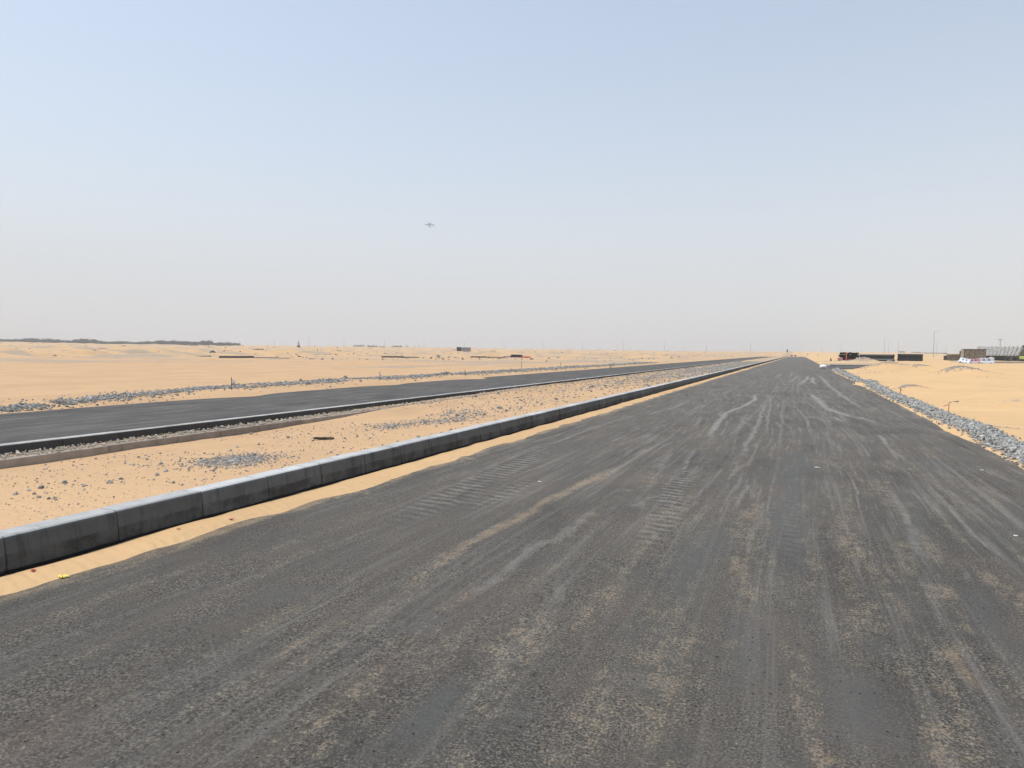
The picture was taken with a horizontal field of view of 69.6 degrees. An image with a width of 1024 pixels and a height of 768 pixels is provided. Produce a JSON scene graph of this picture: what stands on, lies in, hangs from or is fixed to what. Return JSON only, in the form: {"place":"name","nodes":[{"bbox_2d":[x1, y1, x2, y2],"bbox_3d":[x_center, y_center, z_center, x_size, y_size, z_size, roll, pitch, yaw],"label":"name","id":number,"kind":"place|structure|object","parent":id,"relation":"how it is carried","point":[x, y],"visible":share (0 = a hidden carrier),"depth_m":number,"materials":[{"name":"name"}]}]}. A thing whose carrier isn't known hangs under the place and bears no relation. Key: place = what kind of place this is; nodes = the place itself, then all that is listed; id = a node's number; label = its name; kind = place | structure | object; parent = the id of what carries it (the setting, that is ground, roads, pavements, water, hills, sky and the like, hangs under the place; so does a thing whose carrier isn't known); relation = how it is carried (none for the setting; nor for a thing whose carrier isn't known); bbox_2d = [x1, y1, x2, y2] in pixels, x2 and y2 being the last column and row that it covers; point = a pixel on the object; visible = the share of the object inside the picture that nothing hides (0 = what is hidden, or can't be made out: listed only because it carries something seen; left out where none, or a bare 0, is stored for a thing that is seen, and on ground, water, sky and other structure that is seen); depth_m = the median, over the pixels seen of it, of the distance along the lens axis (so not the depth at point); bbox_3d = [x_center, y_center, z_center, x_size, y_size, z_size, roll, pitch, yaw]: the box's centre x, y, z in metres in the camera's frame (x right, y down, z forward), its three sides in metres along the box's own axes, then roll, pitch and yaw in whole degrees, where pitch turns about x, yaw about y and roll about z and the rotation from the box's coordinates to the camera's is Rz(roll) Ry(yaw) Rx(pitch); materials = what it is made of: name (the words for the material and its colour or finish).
{"place":"outdoors","nodes":[
{"label":"outdoors","id":0,"kind":"place"},
{"bbox_2d":[219,357,252,357],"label":"ground pipe","id":1,"kind":"object","parent":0,"point":[235,357],"visible":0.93,"depth_m":118.98,"materials":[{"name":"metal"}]},
{"bbox_2d":[219,356,253,356],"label":"ground pipe","id":2,"kind":"object","parent":1,"relation":"on","point":[236,356],"visible":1,"depth_m":119.07,"materials":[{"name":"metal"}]},
{"bbox_2d":[1,361,762,521],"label":"median gravel","id":3,"kind":"structure","parent":0,"point":[235,460],"depth_m":15.36,"materials":[{"name":"grey gravel"}]},
{"bbox_2d":[0,357,764,443],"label":"road","id":4,"kind":"structure","parent":0,"point":[28,426],"depth_m":21.41,"materials":[{"name":"grey asphalt"}]},
{"bbox_2d":[0,357,1023,767],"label":"road","id":5,"kind":"structure","parent":0,"point":[454,671],"depth_m":4.74,"materials":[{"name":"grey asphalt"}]},
{"bbox_2d":[0,342,1023,595],"bbox_3d":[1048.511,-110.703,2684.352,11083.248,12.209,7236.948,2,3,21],"label":"ground","id":6,"kind":"structure","parent":0,"point":[34,372],"depth_m":25.52,"materials":[{"name":"beige sand"}]},
{"bbox_2d":[0,338,240,345],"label":"trees","id":7,"kind":"object","parent":6,"relation":"on","point":[174,342],"visible":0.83,"depth_m":912.84,"materials":[{"name":"green plant"}]},
{"bbox_2d":[0,395,481,468],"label":"kerb footing","id":8,"kind":"object","parent":6,"relation":"on","point":[32,459],"visible":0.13,"depth_m":12.54,"materials":[{"name":"concrete"}]},
{"bbox_2d":[0,385,541,458],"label":"footing gravel","id":9,"kind":"structure","parent":8,"relation":"on","point":[88,445],"depth_m":13.93,"materials":[{"name":"grey gravel"}]},
{"bbox_2d":[313,437,333,439],"bbox_3d":[-3.265,0.942,12.800,0.340,0.037,0.130,3,3,6],"label":"wood scrap","id":10,"kind":"object","parent":6,"relation":"on","point":[326,438],"visible":0.92,"depth_m":12.74,"materials":[{"name":"wood"}]},
{"bbox_2d":[0,361,656,411],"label":"gravel berm","id":11,"kind":"structure","parent":6,"relation":"on","point":[58,400],"depth_m":27.55,"materials":[{"name":"grey gravel"}]},
{"bbox_2d":[0,342,679,361],"bbox_3d":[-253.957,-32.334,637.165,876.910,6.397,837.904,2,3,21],"label":"debris","id":12,"kind":"object","parent":6,"relation":"on","point":[437,356],"visible":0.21,"depth_m":161.93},
{"bbox_2d":[0,356,775,454],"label":"kerb","id":13,"kind":"structure","parent":6,"relation":"on","point":[28,446],"depth_m":14.30,"materials":[{"name":"concrete"}]},
{"bbox_2d":[381,356,404,357],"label":"ground pipe","id":14,"kind":"object","parent":6,"relation":"on","point":[393,356],"visible":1,"depth_m":145.95,"materials":[{"name":"metal"}]},
{"bbox_2d":[0,356,787,576],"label":"kerb","id":15,"kind":"structure","parent":6,"relation":"on","point":[32,545],"depth_m":7.66,"materials":[{"name":"concrete"}]},
{"bbox_2d":[456,347,470,351],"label":"parked truck","id":16,"kind":"object","parent":6,"relation":"on","point":[465,349],"visible":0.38,"depth_m":399.12,"materials":[{"name":"grey metal"}]},
{"bbox_2d":[816,357,897,361],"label":"rubble","id":17,"kind":"object","parent":6,"relation":"on","point":[859,358],"visible":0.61,"depth_m":147.49,"materials":[{"name":"grey stone"}]},
{"bbox_2d":[874,359,894,360],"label":"black pipe","id":18,"kind":"object","parent":6,"relation":"on","point":[885,359],"visible":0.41,"depth_m":164.04,"materials":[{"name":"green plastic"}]},
{"bbox_2d":[860,356,892,358],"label":"black pipe","id":19,"kind":"object","parent":18,"relation":"on","point":[879,357],"visible":0.62,"depth_m":164.92,"materials":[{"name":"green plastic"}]},
{"bbox_2d":[860,354,893,356],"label":"black pipe","id":20,"kind":"object","parent":19,"relation":"on","point":[878,355],"visible":0.88,"depth_m":165.08,"materials":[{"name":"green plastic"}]},
{"bbox_2d":[897,358,922,360],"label":"black pipe","id":21,"kind":"object","parent":6,"relation":"on","point":[905,359],"visible":0.98,"depth_m":169.83,"materials":[{"name":"plastic"}]},
{"bbox_2d":[897,356,922,358],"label":"black pipe","id":22,"kind":"object","parent":21,"relation":"on","point":[914,357],"visible":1,"depth_m":170.07,"materials":[{"name":"plastic"}]},
{"bbox_2d":[898,354,922,356],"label":"black pipe","id":23,"kind":"object","parent":22,"relation":"on","point":[918,355],"visible":1,"depth_m":169.75,"materials":[{"name":"plastic"}]},
{"bbox_2d":[832,367,1023,467],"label":"gravel strip","id":24,"kind":"object","parent":6,"relation":"on","point":[994,437],"visible":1,"depth_m":16.55,"materials":[{"name":"grey gravel"}]},
{"bbox_2d":[943,354,958,359],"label":"hut","id":25,"kind":"object","parent":6,"relation":"on","point":[952,357],"visible":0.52,"depth_m":182.11,"materials":[{"name":"metal"}]},
{"bbox_2d":[958,357,970,362],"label":"road barrier","id":26,"kind":"object","parent":6,"relation":"on","point":[963,360],"visible":0.98,"depth_m":138.00,"materials":[{"name":"white plastic"}]},
{"bbox_2d":[959,349,986,358],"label":"site cabin","id":27,"kind":"object","parent":6,"relation":"on","point":[972,353],"visible":0.68,"depth_m":176.03,"materials":[{"name":"brown wood"}]},
{"bbox_2d":[971,358,980,362],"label":"road barrier","id":28,"kind":"object","parent":6,"relation":"on","point":[976,360],"visible":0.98,"depth_m":137.92,"materials":[{"name":"pink plastic"}]},
{"bbox_2d":[980,358,993,362],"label":"road barrier","id":29,"kind":"object","parent":6,"relation":"on","point":[986,360],"visible":0.88,"depth_m":139.85,"materials":[{"name":"white plastic"}]},
{"bbox_2d":[986,357,1012,360],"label":"flat trailer","id":30,"kind":"object","parent":6,"relation":"on","point":[1009,359],"visible":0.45,"depth_m":200.33,"materials":[{"name":"metal"}]},
{"bbox_2d":[994,361,1023,362],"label":"wall","id":31,"kind":"structure","parent":6,"relation":"on","point":[1006,362],"depth_m":147.31,"materials":[{"name":"beige concrete"}]},
{"bbox_2d":[0,0,1023,353],"label":"sky","id":32,"kind":"structure","parent":0,"point":[683,175],"materials":[{"name":"blue"}]},
{"bbox_2d":[826,365,864,369],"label":"side road","id":33,"kind":"structure","parent":0,"point":[831,367],"depth_m":100.20,"materials":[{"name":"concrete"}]},
{"bbox_2d":[853,357,1023,435],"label":"dune gravel","id":34,"kind":"structure","parent":0,"point":[960,366],"depth_m":56.20,"materials":[{"name":"grey stone"}]},
{"bbox_2d":[977,346,1022,360],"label":"open shed","id":35,"kind":"structure","parent":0,"point":[1004,351],"depth_m":202.23,"materials":[{"name":"metal"}]}
]}

